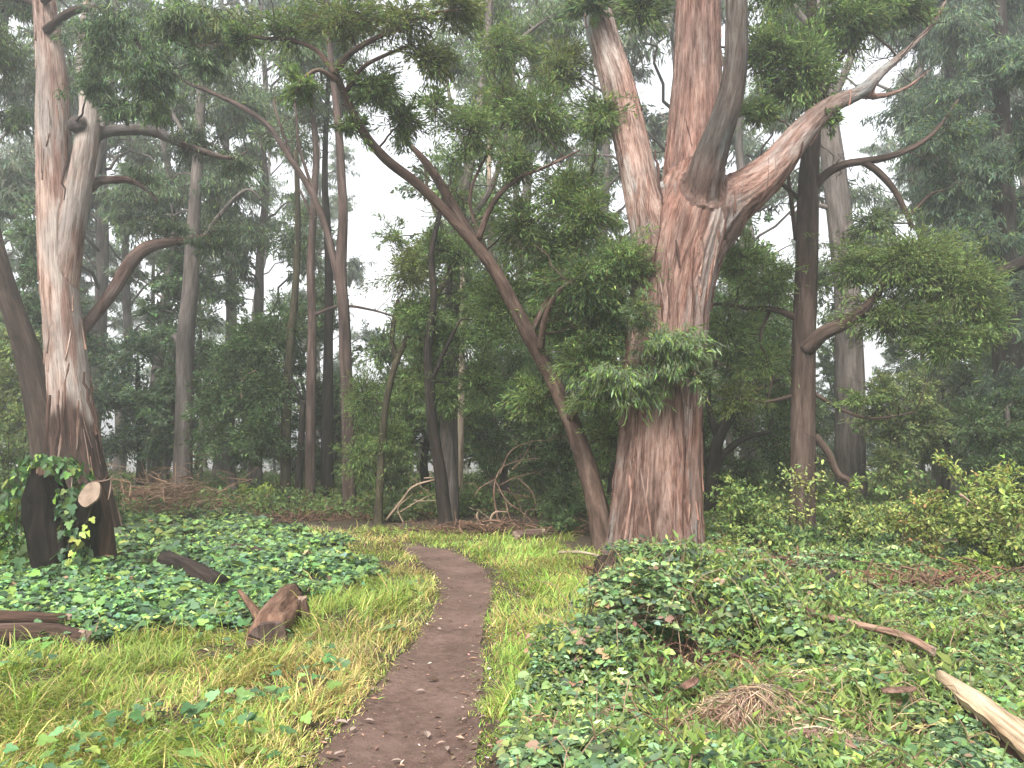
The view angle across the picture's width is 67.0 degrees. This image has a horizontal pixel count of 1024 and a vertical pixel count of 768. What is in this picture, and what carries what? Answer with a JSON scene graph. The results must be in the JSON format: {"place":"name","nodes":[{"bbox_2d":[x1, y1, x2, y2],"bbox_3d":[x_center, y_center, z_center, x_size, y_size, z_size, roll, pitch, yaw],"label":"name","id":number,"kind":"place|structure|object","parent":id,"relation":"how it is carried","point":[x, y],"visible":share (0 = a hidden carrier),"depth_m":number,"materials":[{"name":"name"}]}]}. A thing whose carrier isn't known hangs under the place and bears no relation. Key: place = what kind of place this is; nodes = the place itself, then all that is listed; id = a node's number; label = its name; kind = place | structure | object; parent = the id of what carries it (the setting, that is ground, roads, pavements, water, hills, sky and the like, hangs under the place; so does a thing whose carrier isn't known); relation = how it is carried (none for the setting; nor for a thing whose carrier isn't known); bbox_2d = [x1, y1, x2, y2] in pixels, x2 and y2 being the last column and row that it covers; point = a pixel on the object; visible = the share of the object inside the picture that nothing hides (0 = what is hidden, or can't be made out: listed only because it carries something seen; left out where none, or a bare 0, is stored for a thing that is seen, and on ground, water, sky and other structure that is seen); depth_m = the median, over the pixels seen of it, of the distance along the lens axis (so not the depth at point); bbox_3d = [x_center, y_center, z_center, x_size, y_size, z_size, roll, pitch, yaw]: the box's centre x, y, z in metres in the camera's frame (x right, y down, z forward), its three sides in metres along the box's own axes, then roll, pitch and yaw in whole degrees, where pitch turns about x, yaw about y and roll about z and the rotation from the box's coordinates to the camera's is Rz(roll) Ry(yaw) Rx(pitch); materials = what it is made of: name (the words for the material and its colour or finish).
{"place":"outdoors","nodes":[
{"label":"outdoors","id":0,"kind":"place"},
{"bbox_2d":[296,523,493,767],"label":"path","id":1,"kind":"structure","parent":0,"point":[442,701],"depth_m":4.89,"materials":[{"name":"soil"}]},
{"bbox_2d":[0,0,1019,462],"label":"sky","id":2,"kind":"structure","parent":0,"point":[373,191],"materials":[{"name":"white"}]},
{"bbox_2d":[0,463,1023,767],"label":"ground","id":3,"kind":"structure","parent":0,"point":[530,519],"depth_m":6.39,"materials":[{"name":"soil"}]},
{"bbox_2d":[0,406,29,491],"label":"leafy bush","id":4,"kind":"object","parent":3,"relation":"on","point":[6,455],"visible":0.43,"depth_m":17.23,"materials":[{"name":"green plant"}]},
{"bbox_2d":[0,456,29,565],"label":"leafy bush","id":5,"kind":"object","parent":3,"relation":"on","point":[9,543],"visible":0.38,"depth_m":8.98,"materials":[{"name":"green plant"}]},
{"bbox_2d":[0,42,34,231],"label":"misty tree","id":6,"kind":"object","parent":3,"relation":"on","point":[5,213],"visible":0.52,"depth_m":23.55,"materials":[{"name":"green plant"}]},
{"bbox_2d":[0,16,49,458],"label":"slanting tree","id":7,"kind":"object","parent":3,"relation":"on","point":[27,353],"visible":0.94,"depth_m":15.52,"materials":[{"name":"brown plant"}]},
{"bbox_2d":[0,313,90,458],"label":"understory tree","id":8,"kind":"object","parent":3,"relation":"on","point":[14,395],"visible":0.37,"depth_m":18.65,"materials":[{"name":"green plant"}]},
{"bbox_2d":[0,622,92,647],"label":"fallen log","id":9,"kind":"object","parent":3,"relation":"on","point":[34,629],"visible":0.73,"depth_m":5.90,"materials":[{"name":"brown wood"}]},
{"bbox_2d":[0,192,124,470],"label":"tree","id":10,"kind":"object","parent":3,"relation":"on","point":[28,270],"visible":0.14,"depth_m":21.09,"materials":[{"name":"green plant"}]},
{"bbox_2d":[21,462,121,580],"bbox_3d":[-4.630,1.657,8.307,1.085,1.649,0.694,0,-4,0],"label":"tree stump","id":11,"kind":"object","parent":3,"relation":"on","point":[40,526],"visible":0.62,"depth_m":8.15,"materials":[{"name":"brown wood"}]},
{"bbox_2d":[0,453,95,570],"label":"ivy vine","id":12,"kind":"object","parent":11,"relation":"attached to","point":[25,466],"visible":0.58,"depth_m":8.22,"materials":[{"name":"green plant"}]},
{"bbox_2d":[49,489,93,570],"bbox_3d":[-4.674,1.706,8.132,0.449,1.195,0.403,-2,-5,30],"label":"ivy vine","id":13,"kind":"object","parent":11,"relation":"attached to","point":[67,506],"visible":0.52,"depth_m":8.09,"materials":[{"name":"green plant"}]},
{"bbox_2d":[0,102,142,334],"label":"misty tree","id":14,"kind":"object","parent":3,"relation":"on","point":[112,306],"visible":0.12,"depth_m":42.69,"materials":[{"name":"green plant"}]},
{"bbox_2d":[0,0,188,428],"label":"misty tree","id":15,"kind":"object","parent":3,"relation":"on","point":[101,281],"visible":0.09,"depth_m":27.40,"materials":[{"name":"grey plant"}]},
{"bbox_2d":[20,97,168,366],"bbox_3d":[-17.467,-4.869,32.338,6.788,18.515,6.392,4,-5,-41],"label":"misty tree","id":16,"kind":"object","parent":3,"relation":"on","point":[87,265],"visible":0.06,"depth_m":32.50,"materials":[{"name":"green plant"}]},
{"bbox_2d":[1,0,189,241],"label":"misty tree","id":17,"kind":"object","parent":3,"relation":"on","point":[144,146],"visible":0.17,"depth_m":24.23,"materials":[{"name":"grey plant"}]},
{"bbox_2d":[10,0,225,475],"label":"misty tree","id":18,"kind":"object","parent":3,"relation":"on","point":[127,302],"visible":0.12,"depth_m":33.98,"materials":[{"name":"green plant"}]},
{"bbox_2d":[0,0,271,527],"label":"gum tree","id":19,"kind":"object","parent":3,"relation":"on","point":[68,182],"visible":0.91,"depth_m":13.39,"materials":[{"name":"green plant"}]},
{"bbox_2d":[87,324,198,493],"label":"understory tree","id":20,"kind":"object","parent":3,"relation":"on","point":[108,396],"visible":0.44,"depth_m":21.37,"materials":[{"name":"green plant"}]},
{"bbox_2d":[112,229,221,494],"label":"tree","id":21,"kind":"object","parent":3,"relation":"on","point":[167,285],"visible":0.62,"depth_m":21.49,"materials":[{"name":"green plant"}]},
{"bbox_2d":[68,0,293,495],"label":"gum tree","id":22,"kind":"object","parent":3,"relation":"on","point":[201,183],"visible":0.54,"depth_m":21.48,"materials":[{"name":"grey plant"}]},
{"bbox_2d":[119,251,251,480],"bbox_3d":[-11.088,-0.562,27.392,4.755,8.918,5.219,-4,-5,42],"label":"tree","id":23,"kind":"object","parent":3,"relation":"on","point":[234,300],"visible":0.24,"depth_m":26.84,"materials":[{"name":"green plant"}]},
{"bbox_2d":[106,447,268,516],"bbox_3d":[-7.645,2.201,16.453,4.892,1.760,1.867,0,-4,0],"label":"brush pile","id":24,"kind":"object","parent":3,"relation":"on","point":[161,490],"visible":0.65,"depth_m":16.27,"materials":[{"name":"brown wood"}]},
{"bbox_2d":[156,550,228,587],"bbox_3d":[-3.443,1.989,8.273,1.371,0.279,0.245,-4,-6,44],"label":"fallen log","id":25,"kind":"object","parent":3,"relation":"on","point":[192,568],"visible":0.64,"depth_m":8.06,"materials":[{"name":"brown wood"}]},
{"bbox_2d":[94,0,293,490],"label":"misty tree","id":26,"kind":"object","parent":3,"relation":"on","point":[137,273],"visible":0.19,"depth_m":24.38,"materials":[{"name":"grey plant"}]},
{"bbox_2d":[0,497,389,647],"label":"ivy carpet","id":27,"kind":"object","parent":3,"relation":"on","point":[218,554],"visible":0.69,"depth_m":8.11,"materials":[{"name":"green plant"}]},
{"bbox_2d":[0,610,71,624],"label":"fallen log","id":28,"kind":"object","parent":27,"relation":"on","point":[8,616],"visible":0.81,"depth_m":6.25,"materials":[{"name":"brown wood"}]},
{"bbox_2d":[0,576,430,767],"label":"weed leaves","id":29,"kind":"object","parent":3,"relation":"on","point":[191,710],"visible":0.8,"depth_m":4.21,"materials":[{"name":"green plant"}]},
{"bbox_2d":[120,0,319,483],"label":"misty tree","id":30,"kind":"object","parent":3,"relation":"on","point":[253,3],"visible":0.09,"depth_m":29.20,"materials":[{"name":"green plant"}]},
{"bbox_2d":[178,331,292,494],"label":"understory tree","id":31,"kind":"object","parent":3,"relation":"on","point":[221,411],"visible":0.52,"depth_m":19.04,"materials":[{"name":"green plant"}]},
{"bbox_2d":[155,0,336,487],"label":"misty tree","id":32,"kind":"object","parent":3,"relation":"on","point":[258,304],"visible":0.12,"depth_m":24.83,"materials":[{"name":"green plant"}]},
{"bbox_2d":[195,108,323,351],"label":"misty tree","id":33,"kind":"object","parent":3,"relation":"on","point":[272,180],"visible":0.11,"depth_m":50.05,"materials":[{"name":"green plant"}]},
{"bbox_2d":[202,309,318,503],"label":"slender tree","id":34,"kind":"object","parent":3,"relation":"on","point":[268,392],"visible":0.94,"depth_m":18.59,"materials":[{"name":"green plant"}]},
{"bbox_2d":[237,583,303,652],"bbox_3d":[-2.119,1.972,6.553,0.594,0.339,1.722,1,-4,-11],"label":"fallen log","id":35,"kind":"object","parent":3,"relation":"on","point":[279,608],"visible":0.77,"depth_m":6.07,"materials":[{"name":"brown wood"}]},
{"bbox_2d":[166,0,401,511],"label":"forked tree","id":36,"kind":"object","parent":3,"relation":"on","point":[338,258],"visible":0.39,"depth_m":17.14,"materials":[{"name":"brown plant"}]},
{"bbox_2d":[230,94,337,502],"bbox_3d":[-5.732,-2.094,19.728,2.825,10.641,2.811,0,-4,0],"label":"slender tree","id":37,"kind":"object","parent":3,"relation":"on","point":[298,246],"visible":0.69,"depth_m":19.45,"materials":[{"name":"green plant"}]},
{"bbox_2d":[0,518,579,767],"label":"grass","id":38,"kind":"structure","parent":3,"relation":"on","point":[326,702],"depth_m":4.97,"materials":[{"name":"plant"}]},
{"bbox_2d":[268,272,359,486],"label":"tree","id":39,"kind":"object","parent":3,"relation":"on","point":[301,368],"visible":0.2,"depth_m":21.23,"materials":[{"name":"green plant"}]},
{"bbox_2d":[271,374,363,481],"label":"understory tree","id":40,"kind":"object","parent":3,"relation":"on","point":[337,440],"visible":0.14,"depth_m":21.83,"materials":[{"name":"green plant"}]},
{"bbox_2d":[253,0,394,504],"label":"slender tree","id":41,"kind":"object","parent":3,"relation":"on","point":[311,117],"visible":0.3,"depth_m":18.18,"materials":[{"name":"brown plant"}]},
{"bbox_2d":[283,139,388,369],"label":"misty tree","id":42,"kind":"object","parent":3,"relation":"on","point":[353,265],"visible":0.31,"depth_m":37.88,"materials":[{"name":"green plant"}]},
{"bbox_2d":[207,500,482,523],"bbox_3d":[-3.393,2.650,15.630,5.600,0.582,1.363,0,-4,0],"label":"brush pile","id":43,"kind":"object","parent":3,"relation":"on","point":[343,516],"visible":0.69,"depth_m":15.52,"materials":[{"name":"brown wood"}]},
{"bbox_2d":[300,0,394,498],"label":"slender tree","id":44,"kind":"object","parent":3,"relation":"on","point":[325,297],"visible":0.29,"depth_m":18.69,"materials":[{"name":"brown plant"}]},
{"bbox_2d":[335,374,425,504],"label":"understory tree","id":45,"kind":"object","parent":3,"relation":"on","point":[404,473],"visible":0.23,"depth_m":18.58,"materials":[{"name":"green plant"}]},
{"bbox_2d":[376,335,474,499],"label":"understory tree","id":46,"kind":"object","parent":3,"relation":"on","point":[425,448],"visible":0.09,"depth_m":19.54,"materials":[{"name":"green plant"}]},
{"bbox_2d":[337,148,532,477],"bbox_3d":[-1.824,-1.285,20.597,5.477,9.359,4.990,0,-4,-2],"label":"tree","id":47,"kind":"object","parent":3,"relation":"on","point":[378,346],"visible":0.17,"depth_m":20.02,"materials":[{"name":"green plant"}]},
{"bbox_2d":[327,156,548,524],"bbox_3d":[-1.393,-0.781,14.945,4.520,7.319,2.259,-1,-4,9],"label":"mossy tree","id":48,"kind":"object","parent":3,"relation":"on","point":[413,274],"visible":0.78,"depth_m":14.97,"materials":[{"name":"green plant"}]},
{"bbox_2d":[383,142,524,527],"bbox_3d":[-1.094,-1.025,14.903,2.796,7.810,1.917,1,-4,-13],"label":"dark tree","id":49,"kind":"object","parent":3,"relation":"on","point":[442,403],"visible":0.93,"depth_m":14.61,"materials":[{"name":"green plant"}]},
{"bbox_2d":[193,0,736,550],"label":"leaning tree","id":50,"kind":"object","parent":3,"relation":"on","point":[589,344],"visible":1,"depth_m":11.05,"materials":[{"name":"green plant"}]},
{"bbox_2d":[347,511,589,538],"bbox_3d":[0.078,2.461,13.073,5.685,0.599,1.253,0,-4,0],"label":"brush pile","id":51,"kind":"object","parent":3,"relation":"on","point":[499,525],"visible":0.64,"depth_m":13.00,"materials":[{"name":"brown wood"}]},
{"bbox_2d":[340,522,603,767],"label":"grass","id":52,"kind":"structure","parent":3,"relation":"on","point":[514,653],"depth_m":7.68,"materials":[{"name":"plant"}]},
{"bbox_2d":[441,200,502,501],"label":"gum tree","id":53,"kind":"object","parent":3,"relation":"on","point":[466,423],"visible":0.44,"depth_m":17.80,"materials":[{"name":"green plant"}]},
{"bbox_2d":[446,61,537,493],"bbox_3d":[-0.689,-3.092,21.799,2.784,12.810,2.637,-4,-5,41],"label":"gum tree","id":54,"kind":"object","parent":3,"relation":"on","point":[488,176],"visible":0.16,"depth_m":21.67,"materials":[{"name":"green plant"}]},
{"bbox_2d":[0,516,997,767],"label":"leaf litter","id":55,"kind":"object","parent":3,"relation":"on","point":[344,686],"visible":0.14,"depth_m":4.70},
{"bbox_2d":[464,308,549,506],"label":"understory tree","id":56,"kind":"object","parent":3,"relation":"on","point":[492,446],"visible":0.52,"depth_m":18.03,"materials":[{"name":"green plant"}]},
{"bbox_2d":[0,462,1022,529],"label":"undergrowth","id":57,"kind":"object","parent":3,"relation":"on","point":[276,496],"visible":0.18,"depth_m":16.88,"materials":[{"name":"green plant"}]},
{"bbox_2d":[433,0,591,480],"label":"misty tree","id":58,"kind":"object","parent":3,"relation":"on","point":[460,90],"visible":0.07,"depth_m":31.83,"materials":[{"name":"green plant"}]},
{"bbox_2d":[468,433,565,523],"bbox_3d":[0.217,1.777,13.899,1.000,1.903,1.804,-4,-6,45],"label":"dead branch","id":59,"kind":"object","parent":3,"relation":"on","point":[495,479],"visible":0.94,"depth_m":13.92,"materials":[{"name":"brown wood"}]},
{"bbox_2d":[422,0,621,520],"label":"gum tree","id":60,"kind":"object","parent":3,"relation":"on","point":[543,22],"visible":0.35,"depth_m":16.52,"materials":[{"name":"green plant"}]},
{"bbox_2d":[433,0,642,480],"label":"misty tree","id":61,"kind":"object","parent":3,"relation":"on","point":[599,147],"visible":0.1,"depth_m":27.00,"materials":[{"name":"green plant"}]},
{"bbox_2d":[505,390,613,518],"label":"understory tree","id":62,"kind":"object","parent":3,"relation":"on","point":[555,456],"visible":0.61,"depth_m":15.55,"materials":[{"name":"green plant"}]},
{"bbox_2d":[535,499,586,534],"bbox_3d":[0.823,2.271,13.128,0.833,0.678,0.950,-3,-5,35],"label":"leafy bush","id":63,"kind":"object","parent":3,"relation":"on","point":[549,511],"visible":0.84,"depth_m":12.98,"materials":[{"name":"green plant"}]},
{"bbox_2d":[517,0,670,487],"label":"misty tree","id":64,"kind":"object","parent":3,"relation":"on","point":[638,75],"visible":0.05,"depth_m":24.91,"materials":[{"name":"green plant"}]},
{"bbox_2d":[555,617,699,645],"bbox_3d":[0.888,1.891,5.811,0.974,0.241,0.788,4,-5,-41],"label":"log","id":65,"kind":"object","parent":3,"relation":"on","point":[658,632],"visible":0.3,"depth_m":5.76,"materials":[{"name":"brown wood"}]},
{"bbox_2d":[495,0,847,217],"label":"misty tree","id":66,"kind":"object","parent":3,"relation":"on","point":[656,125],"visible":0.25,"depth_m":22.78,"materials":[{"name":"green plant"}]},
{"bbox_2d":[704,475,757,546],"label":"sapling","id":67,"kind":"object","parent":3,"relation":"on","point":[728,500],"visible":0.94,"depth_m":10.90,"materials":[{"name":"green plant"}]},
{"bbox_2d":[706,470,778,548],"bbox_3d":[3.435,1.869,11.463,1.007,1.187,1.433,-3,-5,39],"label":"leafy bush","id":68,"kind":"object","parent":3,"relation":"on","point":[751,520],"visible":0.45,"depth_m":11.42,"materials":[{"name":"green plant"}]},
{"bbox_2d":[703,213,791,473],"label":"tree","id":69,"kind":"object","parent":3,"relation":"on","point":[768,218],"depth_m":21.36,"materials":[{"name":"green plant"}]},
{"bbox_2d":[486,534,1023,767],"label":"straw","id":70,"kind":"object","parent":3,"relation":"on","point":[894,726],"visible":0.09,"depth_m":4.21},
{"bbox_2d":[556,0,954,555],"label":"gum tree","id":71,"kind":"object","parent":3,"relation":"on","point":[698,206],"visible":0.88,"depth_m":11.15,"materials":[{"name":"brown plant"}]},
{"bbox_2d":[673,674,837,730],"bbox_3d":[1.313,1.872,4.083,0.969,0.648,0.948,-2,-4,23],"label":"straw heap","id":72,"kind":"object","parent":3,"relation":"on","point":[742,694],"visible":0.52,"depth_m":4.11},
{"bbox_2d":[492,513,1023,767],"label":"weeds","id":73,"kind":"object","parent":3,"relation":"on","point":[842,699],"visible":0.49,"depth_m":4.67,"materials":[{"name":"green plant"}]},
{"bbox_2d":[492,512,1023,767],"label":"bramble thicket","id":74,"kind":"object","parent":3,"relation":"on","point":[571,747],"visible":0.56,"depth_m":4.85,"materials":[{"name":"green plant"}]},
{"bbox_2d":[786,603,936,655],"bbox_3d":[2.361,1.653,5.275,0.959,0.228,0.136,-3,-5,37],"label":"fallen branch","id":75,"kind":"object","parent":74,"relation":"on","point":[924,646],"visible":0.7,"depth_m":5.19,"materials":[{"name":"brown wood"}]},
{"bbox_2d":[703,311,831,515],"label":"tree","id":76,"kind":"object","parent":3,"relation":"on","point":[718,454],"visible":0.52,"depth_m":15.97,"materials":[{"name":"green plant"}]},
{"bbox_2d":[706,233,829,493],"bbox_3d":[5.778,0.018,18.298,3.806,6.980,2.565,2,-5,-27],"label":"understory tree","id":77,"kind":"object","parent":3,"relation":"on","point":[723,374],"visible":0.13,"depth_m":18.25,"materials":[{"name":"green plant"}]},
{"bbox_2d":[749,499,804,557],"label":"sapling","id":78,"kind":"object","parent":3,"relation":"on","point":[768,537],"visible":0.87,"depth_m":10.06,"materials":[{"name":"green plant"}]},
{"bbox_2d":[665,0,894,477],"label":"misty tree","id":79,"kind":"object","parent":3,"relation":"on","point":[753,153],"visible":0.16,"depth_m":26.52,"materials":[{"name":"green plant"}]},
{"bbox_2d":[754,392,834,495],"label":"understory tree","id":80,"kind":"object","parent":3,"relation":"on","point":[820,429],"visible":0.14,"depth_m":19.46,"materials":[{"name":"green plant"}]},
{"bbox_2d":[764,457,830,545],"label":"sapling","id":81,"kind":"object","parent":3,"relation":"on","point":[799,515],"visible":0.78,"depth_m":11.09,"materials":[{"name":"green plant"}]},
{"bbox_2d":[736,0,903,504],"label":"gum tree","id":82,"kind":"object","parent":3,"relation":"on","point":[850,451],"visible":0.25,"depth_m":18.57,"materials":[{"name":"grey plant"}]},
{"bbox_2d":[816,341,869,468],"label":"tree","id":83,"kind":"object","parent":3,"relation":"on","point":[828,369],"visible":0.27,"depth_m":27.23,"materials":[{"name":"green plant"}]},
{"bbox_2d":[816,471,877,558],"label":"sapling","id":84,"kind":"object","parent":3,"relation":"on","point":[843,502],"visible":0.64,"depth_m":10.53,"materials":[{"name":"green plant"}]},
{"bbox_2d":[706,0,1023,540],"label":"dark tree","id":85,"kind":"object","parent":3,"relation":"on","point":[960,283],"visible":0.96,"depth_m":12.45,"materials":[{"name":"green plant"}]},
{"bbox_2d":[826,496,908,559],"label":"sapling","id":86,"kind":"object","parent":3,"relation":"on","point":[868,532],"visible":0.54,"depth_m":10.25,"materials":[{"name":"green plant"}]},
{"bbox_2d":[764,0,1020,489],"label":"misty tree","id":87,"kind":"object","parent":3,"relation":"on","point":[892,198],"visible":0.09,"depth_m":27.59,"materials":[{"name":"green plant"}]},
{"bbox_2d":[837,352,955,503],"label":"understory tree","id":88,"kind":"object","parent":3,"relation":"on","point":[897,463],"visible":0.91,"depth_m":16.84,"materials":[{"name":"green plant"}]},
{"bbox_2d":[855,66,938,336],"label":"misty tree","id":89,"kind":"object","parent":3,"relation":"on","point":[882,149],"visible":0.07,"depth_m":43.50,"materials":[{"name":"green plant"}]},
{"bbox_2d":[814,553,1023,596],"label":"brush pile","id":90,"kind":"object","parent":3,"relation":"on","point":[944,576],"visible":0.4,"depth_m":8.00,"materials":[{"name":"brown wood"}]},
{"bbox_2d":[876,290,967,485],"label":"tree","id":91,"kind":"object","parent":3,"relation":"on","point":[892,350],"visible":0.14,"depth_m":27.17,"materials":[{"name":"green plant"}]},
{"bbox_2d":[884,486,963,561],"bbox_3d":[5.391,1.830,10.022,0.956,1.042,1.061,0,-4,0],"label":"yellow bush","id":92,"kind":"object","parent":3,"relation":"on","point":[927,534],"visible":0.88,"depth_m":9.89,"materials":[{"name":"green plant"}]},
{"bbox_2d":[884,338,992,501],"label":"understory tree","id":93,"kind":"object","parent":3,"relation":"on","point":[957,375],"visible":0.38,"depth_m":18.30,"materials":[{"name":"green plant"}]},
{"bbox_2d":[859,0,1023,495],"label":"conifer","id":94,"kind":"object","parent":3,"relation":"on","point":[907,101],"visible":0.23,"depth_m":21.20,"materials":[{"name":"plant"}]},
{"bbox_2d":[880,0,1023,512],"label":"conifer","id":95,"kind":"object","parent":3,"relation":"on","point":[1002,221],"visible":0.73,"depth_m":16.57,"materials":[{"name":"green plant"}]},
{"bbox_2d":[931,449,1023,561],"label":"yellow bush","id":96,"kind":"object","parent":3,"relation":"on","point":[961,511],"visible":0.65,"depth_m":9.28,"materials":[{"name":"green plant"}]},
{"bbox_2d":[936,670,1023,765],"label":"split log","id":97,"kind":"object","parent":3,"relation":"on","point":[1006,726],"visible":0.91,"depth_m":3.88,"materials":[{"name":"brown wood"}]},
{"bbox_2d":[938,375,1023,512],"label":"understory tree","id":98,"kind":"object","parent":3,"relation":"on","point":[1006,440],"visible":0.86,"depth_m":14.80,"materials":[{"name":"green plant"}]},
{"bbox_2d":[946,541,1022,577],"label":"yellow bush","id":99,"kind":"object","parent":3,"relation":"on","point":[982,560],"visible":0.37,"depth_m":8.88,"materials":[{"name":"green plant"}]},
{"bbox_2d":[965,487,1023,572],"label":"sapling","id":100,"kind":"object","parent":3,"relation":"on","point":[1015,544],"visible":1,"depth_m":8.70,"materials":[{"name":"green plant"}]},
{"bbox_2d":[991,23,1023,423],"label":"dark tree","id":101,"kind":"object","parent":3,"relation":"on","point":[1017,67],"visible":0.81,"depth_m":12.92,"materials":[{"name":"green plant"}]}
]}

